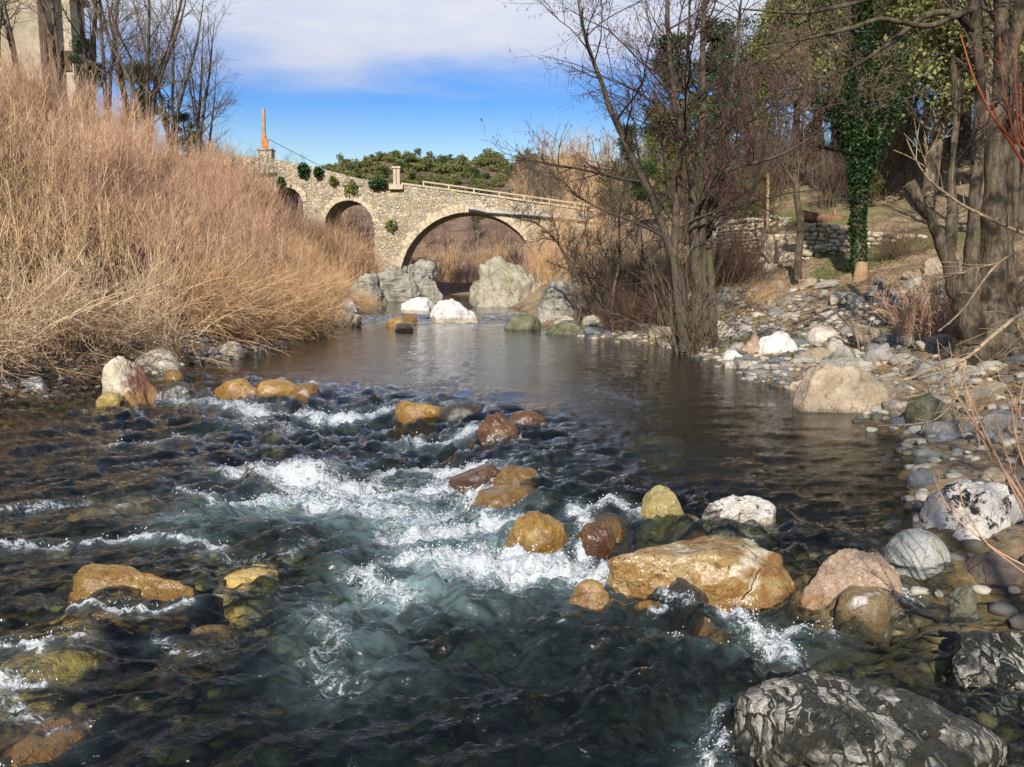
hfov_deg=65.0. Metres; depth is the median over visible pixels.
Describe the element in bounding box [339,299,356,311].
boulder
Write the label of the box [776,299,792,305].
cobble
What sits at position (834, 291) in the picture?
bank rock
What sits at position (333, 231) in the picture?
willow bush
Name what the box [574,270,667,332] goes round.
bramble bush
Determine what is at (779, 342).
boulder
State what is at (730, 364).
stone
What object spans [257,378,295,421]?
boulder
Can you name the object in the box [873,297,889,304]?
stone
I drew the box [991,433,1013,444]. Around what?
cobble
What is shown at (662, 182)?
leafless bush
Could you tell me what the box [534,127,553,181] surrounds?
bare tree
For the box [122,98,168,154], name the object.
willow bush
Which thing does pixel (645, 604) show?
rock
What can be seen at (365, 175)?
scrub bush
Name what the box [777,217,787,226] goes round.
stone marker
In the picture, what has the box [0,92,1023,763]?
ground
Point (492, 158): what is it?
scrub bush
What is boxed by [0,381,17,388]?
rock
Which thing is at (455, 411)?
rock
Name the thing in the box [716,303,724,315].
bank rock
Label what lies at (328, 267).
willow bush
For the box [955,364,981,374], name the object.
bank rock
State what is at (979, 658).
boulder
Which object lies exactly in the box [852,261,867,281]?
tree stump
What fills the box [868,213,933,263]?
bramble bush
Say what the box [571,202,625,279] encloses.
willow bush
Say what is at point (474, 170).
scrub bush
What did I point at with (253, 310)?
willow bush
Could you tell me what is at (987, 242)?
old tree
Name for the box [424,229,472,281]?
willow bush
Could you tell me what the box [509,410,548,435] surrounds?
rock
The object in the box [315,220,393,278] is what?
willow bush
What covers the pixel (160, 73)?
bare tree
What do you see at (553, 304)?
boulder
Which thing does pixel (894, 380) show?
cobble
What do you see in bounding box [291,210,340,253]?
willow bush
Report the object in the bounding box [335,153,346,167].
scrub bush
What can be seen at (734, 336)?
cobble
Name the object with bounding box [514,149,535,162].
scrub bush
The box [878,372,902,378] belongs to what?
cobble
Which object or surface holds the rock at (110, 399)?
on the ground at (822, 658)
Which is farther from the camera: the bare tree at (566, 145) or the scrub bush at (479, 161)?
the scrub bush at (479, 161)
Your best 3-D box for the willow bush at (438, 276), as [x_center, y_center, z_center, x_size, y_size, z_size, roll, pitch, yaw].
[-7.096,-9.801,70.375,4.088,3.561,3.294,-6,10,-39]
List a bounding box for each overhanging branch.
[878,310,1023,436]
[894,118,1023,331]
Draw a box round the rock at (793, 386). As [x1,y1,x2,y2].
[786,381,799,399]
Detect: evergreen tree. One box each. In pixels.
[65,36,112,101]
[112,49,176,128]
[169,111,203,160]
[595,157,629,219]
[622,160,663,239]
[625,88,693,199]
[663,91,712,153]
[687,32,769,199]
[708,10,791,179]
[719,16,796,145]
[745,0,840,159]
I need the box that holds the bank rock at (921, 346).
[914,341,934,352]
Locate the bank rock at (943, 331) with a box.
[939,313,956,333]
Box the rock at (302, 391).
[287,382,318,413]
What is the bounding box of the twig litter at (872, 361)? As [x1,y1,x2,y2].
[553,253,1023,431]
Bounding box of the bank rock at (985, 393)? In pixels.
[958,382,1005,404]
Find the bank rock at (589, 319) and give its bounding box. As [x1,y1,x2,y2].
[583,315,599,324]
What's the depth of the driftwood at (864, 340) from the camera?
13.55 m
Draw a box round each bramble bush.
[557,252,638,316]
[569,209,668,289]
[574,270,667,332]
[588,268,687,341]
[596,236,715,316]
[612,215,714,296]
[663,211,786,289]
[670,190,794,272]
[680,219,804,285]
[747,273,796,310]
[861,268,956,346]
[865,259,953,335]
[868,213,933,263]
[927,244,1023,313]
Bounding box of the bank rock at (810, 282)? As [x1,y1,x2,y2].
[798,277,817,289]
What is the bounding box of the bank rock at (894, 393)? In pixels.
[880,380,903,400]
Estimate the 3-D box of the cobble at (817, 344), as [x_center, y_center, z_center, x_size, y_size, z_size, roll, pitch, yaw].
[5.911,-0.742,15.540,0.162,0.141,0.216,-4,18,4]
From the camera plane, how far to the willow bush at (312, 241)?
39.07 m
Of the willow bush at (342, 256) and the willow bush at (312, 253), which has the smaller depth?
the willow bush at (312, 253)
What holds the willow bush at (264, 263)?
on the ground at (822, 658)
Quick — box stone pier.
[256,148,275,157]
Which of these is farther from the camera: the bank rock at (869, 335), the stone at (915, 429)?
the bank rock at (869, 335)
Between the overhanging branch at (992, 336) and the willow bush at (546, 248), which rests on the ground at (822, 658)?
the willow bush at (546, 248)
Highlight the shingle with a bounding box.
[0,292,1023,649]
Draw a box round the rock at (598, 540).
[572,521,617,585]
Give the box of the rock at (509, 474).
[492,465,544,488]
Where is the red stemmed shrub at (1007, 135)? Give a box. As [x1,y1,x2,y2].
[960,32,1023,166]
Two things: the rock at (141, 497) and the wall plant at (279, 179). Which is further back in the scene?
the wall plant at (279, 179)
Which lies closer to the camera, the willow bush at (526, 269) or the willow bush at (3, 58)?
the willow bush at (3, 58)
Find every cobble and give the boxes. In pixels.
[0,413,8,418]
[1,399,13,406]
[30,363,50,372]
[43,375,57,379]
[51,389,66,394]
[193,358,203,364]
[196,350,207,356]
[201,338,210,342]
[210,357,218,361]
[248,345,259,351]
[583,327,604,336]
[589,323,597,326]
[605,333,613,338]
[617,335,628,339]
[640,323,656,330]
[688,354,701,360]
[720,286,732,292]
[726,296,739,301]
[727,343,743,350]
[730,335,740,338]
[733,357,743,364]
[738,331,749,336]
[739,325,751,330]
[740,317,751,322]
[740,356,757,360]
[751,370,768,374]
[756,373,772,380]
[759,305,769,310]
[759,326,774,334]
[765,357,784,363]
[767,307,783,315]
[769,381,778,386]
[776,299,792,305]
[779,361,793,367]
[790,354,815,362]
[791,331,801,336]
[793,338,811,344]
[797,302,808,306]
[812,316,821,320]
[813,279,838,289]
[813,341,821,346]
[817,325,832,329]
[839,327,851,335]
[847,302,862,310]
[866,343,880,351]
[874,279,886,284]
[877,376,898,382]
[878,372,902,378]
[879,289,893,296]
[883,400,902,410]
[888,353,916,365]
[889,296,904,304]
[889,369,906,376]
[890,302,910,308]
[890,411,902,417]
[893,446,910,454]
[896,381,912,385]
[899,332,924,345]
[901,277,924,287]
[903,438,926,444]
[903,505,912,511]
[906,470,938,489]
[910,360,954,379]
[912,500,924,511]
[921,420,974,436]
[923,334,951,342]
[924,385,945,391]
[934,395,951,404]
[935,341,946,346]
[941,358,961,369]
[943,478,971,485]
[977,360,1005,371]
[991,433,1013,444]
[992,428,1004,433]
[1003,354,1023,363]
[1006,420,1023,429]
[1013,372,1023,380]
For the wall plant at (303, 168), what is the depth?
58.13 m
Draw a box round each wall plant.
[276,176,285,191]
[297,162,309,178]
[312,166,323,177]
[327,175,338,185]
[342,178,358,197]
[368,178,388,189]
[384,219,396,231]
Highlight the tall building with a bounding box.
[1,0,89,109]
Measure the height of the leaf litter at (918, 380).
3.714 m
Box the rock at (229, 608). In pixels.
[214,564,288,629]
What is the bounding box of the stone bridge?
[178,155,632,271]
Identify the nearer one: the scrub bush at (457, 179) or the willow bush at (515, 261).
the willow bush at (515, 261)
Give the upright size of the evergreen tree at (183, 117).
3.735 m
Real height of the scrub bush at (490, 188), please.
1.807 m
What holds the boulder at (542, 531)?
on the ground at (822, 658)
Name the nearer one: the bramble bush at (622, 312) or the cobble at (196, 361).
the cobble at (196, 361)
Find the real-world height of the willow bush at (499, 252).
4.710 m
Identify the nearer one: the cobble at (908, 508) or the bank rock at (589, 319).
the cobble at (908, 508)
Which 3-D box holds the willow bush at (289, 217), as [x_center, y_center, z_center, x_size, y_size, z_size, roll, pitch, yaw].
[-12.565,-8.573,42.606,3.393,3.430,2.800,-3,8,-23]
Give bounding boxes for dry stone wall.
[712,217,764,270]
[761,215,792,225]
[802,222,927,259]
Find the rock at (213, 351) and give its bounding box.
[207,348,221,355]
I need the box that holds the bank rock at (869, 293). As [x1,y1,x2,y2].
[863,290,878,296]
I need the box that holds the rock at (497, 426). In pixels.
[475,412,520,470]
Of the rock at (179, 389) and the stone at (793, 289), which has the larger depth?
the stone at (793, 289)
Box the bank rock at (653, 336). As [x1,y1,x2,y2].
[648,326,676,340]
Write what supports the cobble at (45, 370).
on the ground at (822, 658)
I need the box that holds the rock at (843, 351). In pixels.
[827,345,855,359]
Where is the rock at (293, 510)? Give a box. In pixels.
[266,474,319,513]
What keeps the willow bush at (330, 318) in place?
on the ground at (822, 658)
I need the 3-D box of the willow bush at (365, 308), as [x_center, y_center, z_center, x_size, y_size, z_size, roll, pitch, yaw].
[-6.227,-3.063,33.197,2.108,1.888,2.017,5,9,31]
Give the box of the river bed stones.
[0,383,1023,766]
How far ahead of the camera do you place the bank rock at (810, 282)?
20.87 m
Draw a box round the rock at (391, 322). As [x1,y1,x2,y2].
[386,317,403,333]
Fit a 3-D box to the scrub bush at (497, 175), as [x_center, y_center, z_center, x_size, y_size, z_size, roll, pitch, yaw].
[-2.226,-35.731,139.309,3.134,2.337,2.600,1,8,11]
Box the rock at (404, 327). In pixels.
[394,323,413,338]
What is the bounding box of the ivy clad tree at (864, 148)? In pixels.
[808,0,930,273]
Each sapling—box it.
[507,183,610,320]
[560,152,669,332]
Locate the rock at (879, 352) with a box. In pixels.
[861,343,893,362]
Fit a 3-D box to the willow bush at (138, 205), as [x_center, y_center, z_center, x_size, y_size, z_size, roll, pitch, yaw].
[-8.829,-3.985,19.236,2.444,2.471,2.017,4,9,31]
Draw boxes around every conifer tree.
[469,216,484,240]
[607,123,643,220]
[639,30,712,207]
[691,15,743,163]
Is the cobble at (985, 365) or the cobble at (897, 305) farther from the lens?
the cobble at (897, 305)
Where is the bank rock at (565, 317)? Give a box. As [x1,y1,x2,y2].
[553,315,573,325]
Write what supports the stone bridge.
on the ground at (822, 658)
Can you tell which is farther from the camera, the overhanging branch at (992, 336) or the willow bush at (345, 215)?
the willow bush at (345, 215)
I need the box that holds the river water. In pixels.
[0,295,1023,766]
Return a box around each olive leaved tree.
[749,0,837,168]
[764,0,881,173]
[822,0,935,186]
[830,0,1018,212]
[873,0,1023,211]
[897,2,971,151]
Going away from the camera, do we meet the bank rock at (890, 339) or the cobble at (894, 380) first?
the cobble at (894, 380)
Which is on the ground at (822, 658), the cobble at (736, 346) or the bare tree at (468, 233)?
the bare tree at (468, 233)
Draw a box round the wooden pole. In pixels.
[261,109,268,147]
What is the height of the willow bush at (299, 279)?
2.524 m
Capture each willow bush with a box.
[0,20,18,112]
[0,22,86,138]
[0,48,32,114]
[0,50,18,78]
[0,60,68,177]
[0,66,157,224]
[0,78,70,202]
[0,102,25,175]
[0,118,89,262]
[0,130,32,196]
[0,169,60,295]
[0,177,230,354]
[0,179,96,297]
[0,202,14,237]
[0,206,189,385]
[0,208,157,389]
[0,212,214,362]
[0,231,132,362]
[0,243,153,386]
[0,298,38,339]
[1,63,41,108]
[1,137,121,257]
[2,86,119,220]
[10,85,52,128]
[15,68,77,136]
[19,81,64,132]
[21,158,180,299]
[32,95,106,180]
[46,155,158,251]
[48,59,125,147]
[56,98,146,184]
[62,65,164,156]
[62,78,176,219]
[69,234,277,383]
[73,228,220,340]
[87,105,169,181]
[87,189,314,334]
[88,178,204,293]
[89,207,314,355]
[89,217,286,351]
[101,162,190,264]
[102,101,188,186]
[104,118,194,227]
[110,151,203,251]
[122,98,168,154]
[129,189,246,283]
[135,189,256,308]
[139,127,207,191]
[143,242,335,359]
[147,155,211,231]
[147,248,311,341]
[152,176,231,262]
[154,124,183,164]
[162,207,292,303]
[168,142,223,185]
[171,135,224,190]
[171,157,232,231]
[173,157,260,228]
[173,180,259,276]
[174,122,230,166]
[175,146,214,193]
[178,137,245,167]
[180,129,264,201]
[182,127,245,180]
[182,162,246,219]
[185,137,243,170]
[191,193,262,241]
[194,236,267,330]
[195,146,239,204]
[196,243,345,342]
[198,237,338,332]
[201,141,245,191]
[201,207,276,290]
[205,133,260,167]
[206,197,287,272]
[207,154,271,229]
[209,144,242,170]
[214,171,249,221]
[215,160,273,226]
[217,147,264,193]
[222,211,380,318]
[223,149,266,191]
[226,243,345,319]
[228,180,287,235]
[228,185,288,245]
[229,182,260,224]
[230,224,373,336]
[237,228,291,292]
[238,198,281,248]
[238,206,307,286]
[239,155,271,198]
[241,203,287,259]
[242,163,288,215]
[243,169,287,216]
[244,166,287,203]
[248,256,376,344]
[249,184,301,245]
[258,218,325,287]
[263,193,291,246]
[263,288,339,335]
[271,218,312,266]
[273,189,306,236]
[273,228,315,266]
[273,239,339,279]
[275,228,301,257]
[279,262,322,298]
[281,266,381,338]
[283,202,323,232]
[285,226,323,257]
[287,208,323,242]
[288,194,299,209]
[288,212,335,254]
[288,225,333,276]
[289,295,354,329]
[291,207,310,223]
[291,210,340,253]
[291,222,335,256]
[291,265,328,293]
[291,304,349,331]
[292,208,349,260]
[295,208,355,260]
[296,265,355,308]
[299,213,379,281]
[301,211,324,245]
[302,232,338,276]
[305,264,339,301]
[307,250,333,275]
[309,215,349,247]
[312,260,349,303]
[313,216,363,248]
[314,214,383,284]
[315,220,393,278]
[315,252,346,284]
[318,289,361,324]
[325,252,356,277]
[327,264,353,292]
[329,219,396,277]
[337,205,371,244]
[337,210,353,231]
[339,279,368,304]
[340,227,386,272]
[340,237,392,280]
[345,215,373,262]
[347,243,391,273]
[350,287,387,313]
[352,292,387,313]
[410,241,441,266]
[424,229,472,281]
[432,255,451,287]
[441,252,484,286]
[443,256,470,290]
[463,238,499,274]
[479,232,526,261]
[500,240,529,265]
[508,255,537,273]
[513,221,548,266]
[520,243,543,263]
[526,230,564,284]
[527,251,546,273]
[533,183,591,253]
[540,235,565,268]
[543,223,579,266]
[554,214,607,280]
[557,147,632,229]
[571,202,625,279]
[586,149,663,231]
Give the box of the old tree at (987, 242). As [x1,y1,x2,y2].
[742,0,1023,376]
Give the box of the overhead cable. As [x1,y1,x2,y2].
[269,139,329,170]
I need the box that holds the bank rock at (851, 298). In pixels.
[844,294,864,301]
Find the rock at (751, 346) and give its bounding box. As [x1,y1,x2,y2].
[740,334,759,353]
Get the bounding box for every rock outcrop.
[349,273,387,313]
[377,259,437,302]
[422,278,443,301]
[469,256,542,314]
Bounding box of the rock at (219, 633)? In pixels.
[156,624,246,679]
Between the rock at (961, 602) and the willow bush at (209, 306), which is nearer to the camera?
the rock at (961, 602)
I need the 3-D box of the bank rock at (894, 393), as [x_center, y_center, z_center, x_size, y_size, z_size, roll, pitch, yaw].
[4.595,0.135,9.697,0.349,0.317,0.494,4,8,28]
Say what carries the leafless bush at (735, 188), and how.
on the ground at (822, 658)
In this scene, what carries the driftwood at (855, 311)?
on the ground at (822, 658)
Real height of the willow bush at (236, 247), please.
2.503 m
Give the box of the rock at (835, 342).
[826,336,845,351]
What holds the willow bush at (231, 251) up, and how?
on the ground at (822, 658)
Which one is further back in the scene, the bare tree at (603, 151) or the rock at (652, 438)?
the bare tree at (603, 151)
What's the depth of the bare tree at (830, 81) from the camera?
32.49 m
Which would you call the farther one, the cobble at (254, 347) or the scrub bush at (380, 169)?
the scrub bush at (380, 169)
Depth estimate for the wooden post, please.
29.37 m
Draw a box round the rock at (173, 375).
[162,369,188,389]
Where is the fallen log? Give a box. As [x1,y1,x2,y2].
[802,210,846,222]
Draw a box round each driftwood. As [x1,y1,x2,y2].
[800,294,846,315]
[823,304,860,350]
[834,300,882,320]
[861,300,889,350]
[882,373,950,407]
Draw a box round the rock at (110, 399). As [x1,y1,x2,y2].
[96,392,125,421]
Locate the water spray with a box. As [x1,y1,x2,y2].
[0,383,920,765]
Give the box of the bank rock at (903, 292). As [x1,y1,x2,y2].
[896,290,906,299]
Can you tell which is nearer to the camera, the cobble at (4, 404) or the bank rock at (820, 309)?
the cobble at (4, 404)
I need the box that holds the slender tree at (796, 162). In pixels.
[759,1,865,279]
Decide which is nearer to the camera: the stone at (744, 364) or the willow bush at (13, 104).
the stone at (744, 364)
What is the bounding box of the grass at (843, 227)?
[576,163,969,347]
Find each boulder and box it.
[0,616,122,726]
[0,712,102,766]
[59,564,200,637]
[102,355,159,420]
[134,349,183,372]
[214,378,257,398]
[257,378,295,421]
[325,310,361,328]
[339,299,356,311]
[395,400,440,433]
[401,297,434,318]
[430,298,478,323]
[504,314,540,333]
[505,511,572,582]
[536,279,587,322]
[544,320,586,340]
[604,535,801,652]
[636,485,683,549]
[701,494,776,549]
[712,670,1007,766]
[758,331,798,353]
[788,363,888,437]
[790,548,903,633]
[805,327,838,343]
[834,586,892,656]
[881,528,950,579]
[904,391,957,424]
[920,480,1023,539]
[940,630,1023,720]
[961,554,1023,588]
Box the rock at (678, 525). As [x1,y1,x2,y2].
[664,514,705,544]
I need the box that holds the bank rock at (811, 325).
[807,323,821,330]
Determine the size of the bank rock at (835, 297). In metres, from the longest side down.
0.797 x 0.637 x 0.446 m
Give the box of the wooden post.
[766,173,768,228]
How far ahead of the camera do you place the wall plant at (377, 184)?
58.22 m
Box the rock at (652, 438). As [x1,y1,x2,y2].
[633,435,684,444]
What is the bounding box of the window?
[61,51,71,70]
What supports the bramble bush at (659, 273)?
on the ground at (822, 658)
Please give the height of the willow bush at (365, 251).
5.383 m
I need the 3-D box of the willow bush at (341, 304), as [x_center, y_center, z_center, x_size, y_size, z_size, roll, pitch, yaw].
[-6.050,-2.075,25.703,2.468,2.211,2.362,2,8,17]
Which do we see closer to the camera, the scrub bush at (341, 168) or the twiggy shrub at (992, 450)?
the twiggy shrub at (992, 450)
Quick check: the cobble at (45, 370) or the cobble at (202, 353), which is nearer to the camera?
the cobble at (45, 370)
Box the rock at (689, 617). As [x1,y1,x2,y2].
[659,577,708,638]
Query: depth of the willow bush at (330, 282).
28.47 m
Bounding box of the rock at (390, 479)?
[371,475,401,508]
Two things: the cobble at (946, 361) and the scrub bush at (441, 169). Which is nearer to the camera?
the cobble at (946, 361)
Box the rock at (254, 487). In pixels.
[221,476,270,525]
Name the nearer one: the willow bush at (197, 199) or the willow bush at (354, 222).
the willow bush at (197, 199)
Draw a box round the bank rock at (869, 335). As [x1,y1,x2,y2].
[851,323,881,344]
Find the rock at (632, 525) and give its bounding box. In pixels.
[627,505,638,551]
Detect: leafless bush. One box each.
[647,136,690,214]
[649,148,732,241]
[664,140,740,198]
[682,154,756,220]
[706,119,819,218]
[714,107,800,217]
[747,121,794,188]
[748,118,824,190]
[753,107,817,189]
[800,143,850,211]
[804,130,839,173]
[810,141,854,196]
[831,95,935,202]
[899,83,938,148]
[901,89,952,155]
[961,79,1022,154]
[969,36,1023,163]
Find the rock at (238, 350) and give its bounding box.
[220,341,244,357]
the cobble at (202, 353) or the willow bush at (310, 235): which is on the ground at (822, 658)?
the willow bush at (310, 235)
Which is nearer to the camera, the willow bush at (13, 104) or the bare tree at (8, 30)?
the willow bush at (13, 104)
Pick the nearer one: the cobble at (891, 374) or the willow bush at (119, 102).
the cobble at (891, 374)
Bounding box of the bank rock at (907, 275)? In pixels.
[901,271,920,279]
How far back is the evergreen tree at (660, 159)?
38.44 m
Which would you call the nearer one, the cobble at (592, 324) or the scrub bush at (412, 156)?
the cobble at (592, 324)
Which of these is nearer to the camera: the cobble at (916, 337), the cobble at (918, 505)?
the cobble at (918, 505)
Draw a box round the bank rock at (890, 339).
[873,334,899,344]
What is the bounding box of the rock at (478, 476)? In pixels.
[448,463,499,500]
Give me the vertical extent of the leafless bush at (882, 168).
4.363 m
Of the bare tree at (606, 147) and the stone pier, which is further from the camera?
the bare tree at (606, 147)
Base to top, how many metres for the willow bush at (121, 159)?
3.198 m
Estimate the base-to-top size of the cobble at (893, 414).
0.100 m
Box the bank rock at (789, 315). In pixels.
[777,312,799,320]
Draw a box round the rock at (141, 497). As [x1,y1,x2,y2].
[65,491,162,522]
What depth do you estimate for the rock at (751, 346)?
15.42 m
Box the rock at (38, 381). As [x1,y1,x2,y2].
[20,376,47,392]
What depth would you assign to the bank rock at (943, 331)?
13.19 m
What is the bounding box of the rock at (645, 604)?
[634,600,661,613]
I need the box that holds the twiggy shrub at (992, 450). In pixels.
[931,339,1023,572]
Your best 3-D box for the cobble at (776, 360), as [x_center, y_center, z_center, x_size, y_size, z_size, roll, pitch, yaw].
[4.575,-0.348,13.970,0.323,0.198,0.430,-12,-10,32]
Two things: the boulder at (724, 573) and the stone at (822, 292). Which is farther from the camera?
the stone at (822, 292)
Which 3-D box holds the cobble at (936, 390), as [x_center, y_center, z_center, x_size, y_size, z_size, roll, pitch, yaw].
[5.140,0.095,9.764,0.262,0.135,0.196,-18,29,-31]
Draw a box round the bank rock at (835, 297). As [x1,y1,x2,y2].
[829,292,851,306]
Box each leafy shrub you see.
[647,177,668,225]
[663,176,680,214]
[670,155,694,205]
[731,172,767,217]
[750,164,775,207]
[803,132,814,166]
[848,158,885,197]
[879,123,905,185]
[892,131,920,178]
[909,112,925,147]
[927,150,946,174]
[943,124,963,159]
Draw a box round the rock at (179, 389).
[161,381,196,411]
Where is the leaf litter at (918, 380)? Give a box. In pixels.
[0,226,1023,461]
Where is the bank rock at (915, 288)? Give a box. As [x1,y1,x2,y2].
[906,287,937,300]
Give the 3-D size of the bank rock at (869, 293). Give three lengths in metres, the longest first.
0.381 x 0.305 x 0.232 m
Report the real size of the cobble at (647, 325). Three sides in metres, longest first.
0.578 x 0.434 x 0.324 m
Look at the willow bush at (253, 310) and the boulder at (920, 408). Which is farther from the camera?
the willow bush at (253, 310)
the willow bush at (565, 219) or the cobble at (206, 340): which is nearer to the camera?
the cobble at (206, 340)
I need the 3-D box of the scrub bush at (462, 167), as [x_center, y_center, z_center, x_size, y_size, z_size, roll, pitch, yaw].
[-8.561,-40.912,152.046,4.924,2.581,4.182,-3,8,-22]
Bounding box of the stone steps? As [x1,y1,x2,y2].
[757,234,796,272]
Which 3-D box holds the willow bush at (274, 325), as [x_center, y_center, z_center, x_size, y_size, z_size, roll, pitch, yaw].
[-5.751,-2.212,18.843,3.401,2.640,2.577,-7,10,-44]
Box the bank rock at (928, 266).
[921,257,959,274]
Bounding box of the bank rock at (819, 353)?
[799,347,831,358]
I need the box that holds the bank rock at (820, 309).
[815,306,830,313]
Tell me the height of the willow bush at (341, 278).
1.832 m
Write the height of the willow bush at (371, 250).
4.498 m
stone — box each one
[716,292,731,301]
[720,350,742,359]
[725,361,736,369]
[738,361,753,368]
[747,364,763,370]
[751,312,760,316]
[765,293,779,306]
[777,370,792,374]
[786,287,797,291]
[819,290,828,296]
[869,285,878,290]
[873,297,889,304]
[889,416,905,426]
[906,425,921,433]
[910,463,937,471]
[911,449,943,457]
[935,433,956,440]
[938,371,969,386]
[948,448,964,456]
[972,430,995,441]
[979,467,1011,481]
[981,409,1018,430]
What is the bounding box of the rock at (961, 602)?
[943,584,979,626]
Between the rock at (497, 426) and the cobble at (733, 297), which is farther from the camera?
the cobble at (733, 297)
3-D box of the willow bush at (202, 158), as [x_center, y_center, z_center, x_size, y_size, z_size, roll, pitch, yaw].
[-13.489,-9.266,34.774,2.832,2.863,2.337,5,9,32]
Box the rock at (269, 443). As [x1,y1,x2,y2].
[261,431,296,461]
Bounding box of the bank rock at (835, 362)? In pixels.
[802,359,841,376]
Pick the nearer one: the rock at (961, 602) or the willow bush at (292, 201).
the rock at (961, 602)
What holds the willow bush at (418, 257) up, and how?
on the ground at (822, 658)
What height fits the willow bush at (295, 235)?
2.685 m
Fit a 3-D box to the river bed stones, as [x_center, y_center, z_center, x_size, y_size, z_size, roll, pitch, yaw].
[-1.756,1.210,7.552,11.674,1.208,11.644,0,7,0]
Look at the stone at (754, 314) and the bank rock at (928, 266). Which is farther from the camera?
the stone at (754, 314)
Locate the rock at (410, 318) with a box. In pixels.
[403,314,416,324]
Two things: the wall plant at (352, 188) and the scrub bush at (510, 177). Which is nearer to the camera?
the wall plant at (352, 188)
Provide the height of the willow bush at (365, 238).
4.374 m
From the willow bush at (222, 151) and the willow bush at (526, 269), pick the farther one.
the willow bush at (526, 269)
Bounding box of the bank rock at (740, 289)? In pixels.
[733,286,745,292]
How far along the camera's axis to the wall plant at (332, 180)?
58.21 m
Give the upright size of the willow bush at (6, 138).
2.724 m
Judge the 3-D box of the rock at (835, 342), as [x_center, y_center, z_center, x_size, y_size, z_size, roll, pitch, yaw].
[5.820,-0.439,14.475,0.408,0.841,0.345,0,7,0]
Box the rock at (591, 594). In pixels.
[568,579,610,610]
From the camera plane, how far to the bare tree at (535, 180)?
108.03 m
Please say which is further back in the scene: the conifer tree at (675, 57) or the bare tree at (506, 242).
the bare tree at (506, 242)
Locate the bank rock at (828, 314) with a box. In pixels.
[823,310,843,319]
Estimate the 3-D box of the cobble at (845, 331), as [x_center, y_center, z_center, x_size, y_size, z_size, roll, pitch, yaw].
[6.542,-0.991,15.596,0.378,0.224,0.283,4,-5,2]
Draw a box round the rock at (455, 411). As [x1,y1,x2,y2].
[437,401,482,441]
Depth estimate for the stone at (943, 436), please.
7.39 m
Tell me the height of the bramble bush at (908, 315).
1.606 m
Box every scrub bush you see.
[320,163,332,168]
[323,165,345,171]
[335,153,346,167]
[341,159,361,167]
[345,167,362,178]
[348,163,361,170]
[351,156,379,167]
[362,172,376,180]
[368,165,386,174]
[369,151,386,161]
[369,162,389,171]
[372,171,386,180]
[378,171,388,177]
[382,150,401,161]
[393,155,406,164]
[395,157,411,172]
[401,148,425,161]
[401,163,420,172]
[401,169,421,180]
[415,155,435,171]
[417,156,432,171]
[417,176,435,186]
[425,151,438,162]
[425,177,441,182]
[429,161,452,173]
[433,164,455,173]
[436,173,448,179]
[438,154,454,163]
[441,180,455,188]
[447,154,472,170]
[448,172,468,183]
[455,171,473,177]
[456,162,471,171]
[456,186,481,192]
[463,167,480,173]
[469,176,483,185]
[471,157,493,166]
[473,148,489,160]
[474,172,492,178]
[476,185,494,193]
[480,157,498,164]
[481,164,502,172]
[483,178,496,186]
[486,148,509,166]
[491,181,506,186]
[495,171,507,182]
[500,161,523,172]
[504,164,516,174]
[507,171,519,179]
[507,187,523,198]
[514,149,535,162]
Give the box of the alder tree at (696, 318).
[462,0,932,364]
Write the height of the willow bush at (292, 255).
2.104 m
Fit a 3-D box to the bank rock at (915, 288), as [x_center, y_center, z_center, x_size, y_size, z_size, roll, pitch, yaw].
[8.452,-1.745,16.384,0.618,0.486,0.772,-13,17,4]
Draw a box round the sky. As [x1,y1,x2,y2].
[84,0,1020,166]
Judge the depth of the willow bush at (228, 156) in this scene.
38.42 m
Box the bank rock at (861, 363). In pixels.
[833,357,872,371]
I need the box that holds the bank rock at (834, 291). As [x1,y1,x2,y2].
[825,289,839,296]
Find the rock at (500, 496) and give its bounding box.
[464,483,543,513]
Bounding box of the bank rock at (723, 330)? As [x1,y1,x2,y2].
[717,320,735,336]
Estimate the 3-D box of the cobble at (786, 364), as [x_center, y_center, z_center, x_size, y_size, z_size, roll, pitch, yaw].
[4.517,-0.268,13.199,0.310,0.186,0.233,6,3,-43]
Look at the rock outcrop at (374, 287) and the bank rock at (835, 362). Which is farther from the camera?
the rock outcrop at (374, 287)
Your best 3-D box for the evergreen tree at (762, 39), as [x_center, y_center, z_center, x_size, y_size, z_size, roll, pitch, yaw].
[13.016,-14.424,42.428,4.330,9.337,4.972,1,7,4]
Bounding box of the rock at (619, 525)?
[591,512,632,554]
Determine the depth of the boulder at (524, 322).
24.59 m
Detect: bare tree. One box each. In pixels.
[0,0,31,79]
[0,0,40,56]
[14,0,77,99]
[30,0,132,110]
[60,0,160,119]
[67,0,243,144]
[83,0,163,132]
[104,0,229,165]
[163,0,243,170]
[176,32,239,150]
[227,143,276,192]
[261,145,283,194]
[281,151,305,211]
[424,227,439,259]
[434,220,456,257]
[437,222,451,246]
[459,216,473,245]
[462,217,485,258]
[482,217,494,241]
[485,219,505,251]
[494,222,507,246]
[498,222,515,255]
[509,165,535,199]
[512,153,530,198]
[519,149,533,187]
[520,155,557,201]
[521,144,539,194]
[523,154,546,198]
[532,160,569,204]
[532,165,560,202]
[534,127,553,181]
[536,129,557,183]
[542,183,568,204]
[548,139,564,169]
[550,143,579,203]
[550,172,580,205]
[552,144,567,175]
[552,153,570,192]
[553,174,577,205]
[555,128,576,173]
[555,139,580,200]
[562,135,587,182]
[562,170,590,206]
[564,125,593,192]
[565,179,594,206]
[574,158,592,197]
[574,162,603,206]
[577,131,596,175]
[584,151,607,200]
[594,136,615,166]
[595,126,618,164]
[595,132,615,171]
[705,113,742,217]
[706,7,823,207]
[753,0,910,188]
[787,16,854,176]
[880,3,953,171]
[913,60,939,142]
[923,0,1023,241]

